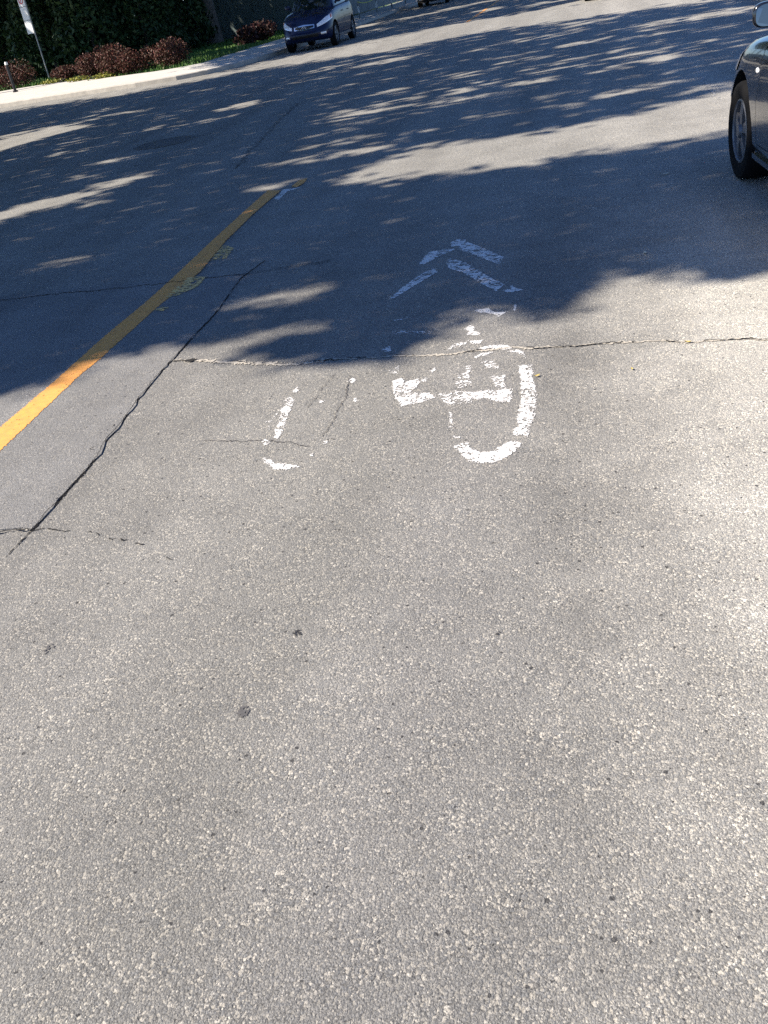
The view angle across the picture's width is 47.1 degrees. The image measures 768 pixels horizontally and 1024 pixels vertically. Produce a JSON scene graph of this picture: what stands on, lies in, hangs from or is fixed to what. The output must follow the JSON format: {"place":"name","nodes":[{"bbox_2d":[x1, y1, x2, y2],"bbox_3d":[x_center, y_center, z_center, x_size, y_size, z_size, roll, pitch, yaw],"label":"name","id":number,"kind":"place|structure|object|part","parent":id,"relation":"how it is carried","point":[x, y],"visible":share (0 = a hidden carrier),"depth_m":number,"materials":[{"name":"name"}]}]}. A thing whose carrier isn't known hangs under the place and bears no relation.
{"place":"outdoors","nodes":[
{"label":"outdoors","id":0,"kind":"place"},
{"bbox_2d":[0,76,54,90],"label":"grass","id":1,"kind":"structure","parent":0,"point":[37,80],"depth_m":39.44,"materials":[{"name":"green plant"}]},
{"bbox_2d":[147,0,217,49],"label":"cedar tree","id":2,"kind":"object","parent":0,"point":[196,15],"visible":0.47,"depth_m":44.06,"materials":[{"name":"green plant"}]},
{"bbox_2d":[4,0,401,90],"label":"lawn","id":3,"kind":"structure","parent":0,"point":[229,53],"depth_m":55.88,"materials":[{"name":"green plant"}]},
{"bbox_2d":[0,58,37,89],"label":"barberry bush","id":4,"kind":"object","parent":3,"relation":"on","point":[13,68],"visible":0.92,"depth_m":39.03,"materials":[{"name":"brown plant"}]},
{"bbox_2d":[0,0,50,81],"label":"cedar tree","id":5,"kind":"object","parent":3,"relation":"on","point":[4,55],"visible":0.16,"depth_m":43.89,"materials":[{"name":"green plant"}]},
{"bbox_2d":[17,0,49,76],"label":"parking sign","id":6,"kind":"object","parent":3,"relation":"on","point":[25,13],"visible":0.91,"depth_m":39.87,"materials":[{"name":"silver metal"}]},
{"bbox_2d":[3,0,94,77],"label":"cedar tree","id":7,"kind":"object","parent":3,"relation":"on","point":[17,34],"visible":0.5,"depth_m":41.67,"materials":[{"name":"green plant"}]},
{"bbox_2d":[39,78,64,84],"bbox_3d":[-13.976,-18.171,37.190,1.438,0.284,0.452,-2,32,14],"label":"flower clump","id":8,"kind":"object","parent":3,"relation":"on","point":[53,81],"visible":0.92,"depth_m":37.11,"materials":[{"name":"yellow plant"}]},
{"bbox_2d":[31,6,96,68],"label":"cedar tree","id":9,"kind":"object","parent":3,"relation":"on","point":[57,50],"visible":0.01,"depth_m":47.07,"materials":[{"name":"green plant"}]},
{"bbox_2d":[49,64,80,80],"bbox_3d":[-13.547,-18.607,37.358,1.389,0.698,1.000,-2,32,14],"label":"barberry bush","id":10,"kind":"object","parent":3,"relation":"on","point":[67,72],"visible":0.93,"depth_m":37.16,"materials":[{"name":"brown plant"}]},
{"bbox_2d":[66,75,88,81],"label":"flower clump","id":11,"kind":"object","parent":3,"relation":"on","point":[74,79],"visible":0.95,"depth_m":34.93,"materials":[{"name":"yellow plant"}]},
{"bbox_2d":[73,52,102,77],"bbox_3d":[-11.901,-17.935,35.428,1.264,1.015,1.111,-2,32,14],"label":"barberry bush","id":12,"kind":"object","parent":3,"relation":"on","point":[84,64],"visible":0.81,"depth_m":35.20,"materials":[{"name":"brown plant"}]},
{"bbox_2d":[44,0,141,69],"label":"cedar tree","id":13,"kind":"object","parent":3,"relation":"on","point":[66,15],"visible":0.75,"depth_m":40.18,"materials":[{"name":"green plant"}]},
{"bbox_2d":[88,72,113,80],"bbox_3d":[-10.826,-16.703,33.759,1.212,0.312,0.399,-2,32,14],"label":"flower clump","id":14,"kind":"object","parent":3,"relation":"on","point":[100,75],"visible":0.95,"depth_m":33.70,"materials":[{"name":"yellow plant"}]},
{"bbox_2d":[92,42,128,75],"bbox_3d":[-10.380,-17.289,33.685,1.570,1.218,1.165,-12,31,-2],"label":"barberry bush","id":15,"kind":"object","parent":3,"relation":"on","point":[108,65],"visible":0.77,"depth_m":33.52,"materials":[{"name":"brown plant"}]},
{"bbox_2d":[88,11,168,55],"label":"cedar tree","id":16,"kind":"object","parent":3,"relation":"on","point":[114,40],"visible":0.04,"depth_m":46.41,"materials":[{"name":"green plant"}]},
{"bbox_2d":[114,45,157,74],"bbox_3d":[-9.283,-16.970,33.075,1.765,0.960,1.049,-15,31,-8],"label":"barberry bush","id":17,"kind":"object","parent":3,"relation":"on","point":[133,62],"visible":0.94,"depth_m":32.94,"materials":[{"name":"brown plant"}]},
{"bbox_2d":[99,0,190,58],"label":"cedar tree","id":18,"kind":"object","parent":3,"relation":"on","point":[161,10],"visible":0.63,"depth_m":40.80,"materials":[{"name":"green plant"}]},
{"bbox_2d":[151,36,192,67],"bbox_3d":[-7.974,-17.022,32.636,1.654,1.088,1.336,-2,32,14],"label":"barberry bush","id":19,"kind":"object","parent":3,"relation":"on","point":[173,57],"visible":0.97,"depth_m":32.54,"materials":[{"name":"brown plant"}]},
{"bbox_2d":[25,14,357,86],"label":"grass","id":20,"kind":"structure","parent":3,"relation":"on","point":[220,49],"depth_m":37.50,"materials":[{"name":"green plant"}]},
{"bbox_2d":[202,0,224,44],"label":"maple tree","id":21,"kind":"object","parent":3,"relation":"on","point":[209,5],"visible":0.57,"depth_m":47.05,"materials":[{"name":"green plant"}]},
{"bbox_2d":[174,0,294,43],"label":"board fence","id":22,"kind":"object","parent":3,"relation":"on","point":[233,16],"visible":0.25,"depth_m":49.59,"materials":[{"name":"wood"}]},
{"bbox_2d":[231,18,276,44],"bbox_3d":[-5.891,-21.613,39.690,2.232,1.004,1.441,-33,37,-33],"label":"barberry bush","id":23,"kind":"object","parent":3,"relation":"on","point":[259,30],"visible":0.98,"depth_m":39.48,"materials":[{"name":"red plant"}]},
{"bbox_2d":[349,0,403,14],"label":"board fence","id":24,"kind":"object","parent":3,"relation":"on","point":[367,6],"visible":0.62,"depth_m":55.50,"materials":[{"name":"grey wood"}]},
{"bbox_2d":[0,0,416,102],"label":"sidewalk","id":25,"kind":"structure","parent":0,"point":[36,91],"depth_m":31.61,"materials":[{"name":"concrete"}]},
{"bbox_2d":[4,62,17,92],"bbox_3d":[-14.971,-17.422,35.316,0.195,1.160,0.200,-2,32,14],"label":"bollard","id":26,"kind":"object","parent":25,"relation":"on","point":[10,76],"visible":0.94,"depth_m":35.27,"materials":[{"name":"black metal"}]},
{"bbox_2d":[0,0,767,1023],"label":"road","id":27,"kind":"structure","parent":0,"point":[410,788],"depth_m":2.84,"materials":[{"name":"grey asphalt"}]},
{"bbox_2d":[33,528,171,559],"bbox_3d":[-1.006,0.106,3.226,0.786,0.001,0.071,8,35,28],"label":"fine crack","id":28,"kind":"object","parent":27,"relation":"on","point":[90,531],"visible":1,"depth_m":3.30,"materials":[{"name":"black asphalt"}]},
{"bbox_2d":[0,273,243,530],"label":"road patch","id":29,"kind":"object","parent":27,"relation":"on","point":[48,455],"visible":0.94,"depth_m":4.95,"materials":[{"name":"grey asphalt"}]},
{"bbox_2d":[2,260,327,299],"bbox_3d":[-1.890,-1.633,6.368,3.095,0.001,0.120,-3,31,12],"label":"crack","id":30,"kind":"object","parent":29,"relation":"on","point":[160,283],"visible":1,"depth_m":6.27,"materials":[{"name":"black asphalt"}]},
{"bbox_2d":[155,276,206,310],"bbox_3d":[-1.382,-1.488,5.971,0.188,0.001,0.723,-2,32,14],"label":"paint remnant","id":31,"kind":"object","parent":29,"relation":"on","point":[190,279],"visible":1,"depth_m":6.08,"materials":[{"name":"paint"}]},
{"bbox_2d":[30,260,264,530],"bbox_3d":[-1.135,-0.874,4.887,0.074,0.005,3.579,-4,31,11],"label":"joint crack","id":32,"kind":"object","parent":27,"relation":"on","point":[87,468],"visible":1,"depth_m":4.16,"materials":[{"name":"black asphalt"}]},
{"bbox_2d":[0,178,305,449],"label":"lane line","id":33,"kind":"object","parent":27,"relation":"on","point":[196,264],"visible":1,"depth_m":5.44,"materials":[{"name":"yellow paint"}]},
{"bbox_2d":[134,135,194,149],"bbox_3d":[-3.379,-5.693,13.577,0.940,0.022,0.940,-2,32,14],"label":"manhole cover","id":34,"kind":"object","parent":27,"relation":"on","point":[164,142],"visible":0.99,"depth_m":13.54,"materials":[{"name":"metal"}]},
{"bbox_2d":[0,2,417,107],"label":"kerb","id":35,"kind":"structure","parent":27,"relation":"on","point":[155,81],"depth_m":28.31,"materials":[{"name":"concrete"}]},
{"bbox_2d":[212,245,232,258],"bbox_3d":[-1.249,-2.012,6.809,0.210,0.001,0.428,-2,32,14],"label":"paint remnant","id":36,"kind":"object","parent":27,"relation":"on","point":[225,249],"visible":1,"depth_m":6.81,"materials":[{"name":"paint"}]},
{"bbox_2d":[236,705,249,716],"bbox_3d":[-0.375,0.529,2.333,0.038,0.001,0.044,-2,32,14],"label":"stain","id":37,"kind":"object","parent":27,"relation":"on","point":[241,711],"visible":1,"depth_m":2.33,"materials":[{"name":"grey asphalt"}]},
{"bbox_2d":[235,103,297,167],"bbox_3d":[-1.651,-5.625,12.926,0.187,0.001,6.151,-7,31,6],"label":"fine crack","id":38,"kind":"object","parent":27,"relation":"on","point":[263,138],"visible":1,"depth_m":12.14,"materials":[{"name":"black asphalt"}]},
{"bbox_2d":[205,438,331,445],"bbox_3d":[-0.482,-0.294,3.727,0.692,0.001,0.082,0,32,17],"label":"fine crack","id":39,"kind":"object","parent":27,"relation":"on","point":[258,440],"visible":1,"depth_m":3.76,"materials":[{"name":"grey asphalt"}]},
{"bbox_2d":[275,187,299,198],"bbox_3d":[-0.945,-3.058,8.455,0.185,0.001,0.484,-2,32,14],"label":"paint remnant","id":40,"kind":"object","parent":27,"relation":"on","point":[283,191],"visible":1,"depth_m":8.55,"materials":[{"name":"white paint"}]},
{"bbox_2d":[283,0,355,52],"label":"parked car","id":41,"kind":"object","parent":27,"relation":"on","point":[310,22],"visible":1,"depth_m":29.45,"materials":[{"name":"blue paint"}]},
{"bbox_3d":[-1.501,-16.992,30.257,0.110,0.819,0.971,-2,32,14],"label":"door","id":42,"kind":"part","parent":41,"relation":"part of","materials":[{"name":"blue paint"}]},
{"bbox_3d":[-1.443,-17.491,31.028,0.330,0.840,0.849,-2,32,14],"label":"door","id":43,"kind":"part","parent":41,"relation":"part of","materials":[{"name":"blue paint"}]},
{"bbox_2d":[322,376,349,435],"bbox_3d":[-0.206,-0.471,3.935,0.041,0.001,0.699,-3,32,13],"label":"fine crack","id":44,"kind":"object","parent":27,"relation":"on","point":[341,403],"visible":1,"depth_m":3.96,"materials":[{"name":"grey asphalt"}]},
{"bbox_2d":[262,305,537,469],"bbox_3d":[0.124,-0.631,4.102,1.196,0.001,1.750,-2,32,14],"label":"bicycle marking","id":45,"kind":"object","parent":27,"relation":"on","point":[503,451],"visible":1,"depth_m":3.81,"materials":[{"name":"white paint"}]},
{"bbox_2d":[417,0,449,6],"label":"parked car","id":46,"kind":"object","parent":27,"relation":"on","point":[421,2],"visible":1,"depth_m":49.47,"materials":[{"name":"black paint"}]},
{"bbox_2d":[386,258,521,300],"bbox_3d":[0.464,-1.426,5.316,0.802,0.001,0.797,-2,32,14],"label":"chevron marking","id":47,"kind":"object","parent":27,"relation":"on","point":[434,271],"visible":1,"depth_m":5.30,"materials":[{"name":"white paint"}]},
{"bbox_2d":[419,239,503,263],"bbox_3d":[0.561,-1.705,5.748,0.594,0.001,0.584,6,34,25],"label":"chevron marking","id":48,"kind":"object","parent":27,"relation":"on","point":[428,258],"visible":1,"depth_m":5.77,"materials":[{"name":"white paint"}]},
{"bbox_2d":[176,338,767,366],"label":"sand filled crack","id":49,"kind":"object","parent":27,"relation":"on","point":[272,363],"visible":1,"depth_m":4.36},
{"bbox_2d":[466,0,498,21],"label":"lane line","id":50,"kind":"object","parent":27,"relation":"on","point":[482,11],"visible":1,"depth_m":33.70,"materials":[{"name":"yellow paint"}]},
{"bbox_2d":[658,22,718,97],"bbox_3d":[4.516,-7.149,13.557,0.098,0.001,10.824,-2,32,14],"label":"scuff line","id":51,"kind":"object","parent":27,"relation":"on","point":[707,84],"visible":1,"depth_m":11.06,"materials":[{"name":"grey"}]},
{"bbox_2d":[728,1,767,178],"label":"parked car","id":52,"kind":"object","parent":27,"relation":"on","point":[748,133],"visible":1,"depth_m":5.77,"materials":[{"name":"black paint"}]},
{"bbox_3d":[2.327,-2.406,5.127,0.110,0.639,0.971,-5,31,10],"label":"door","id":53,"kind":"part","parent":52,"relation":"part of","materials":[{"name":"black paint"}]}
]}

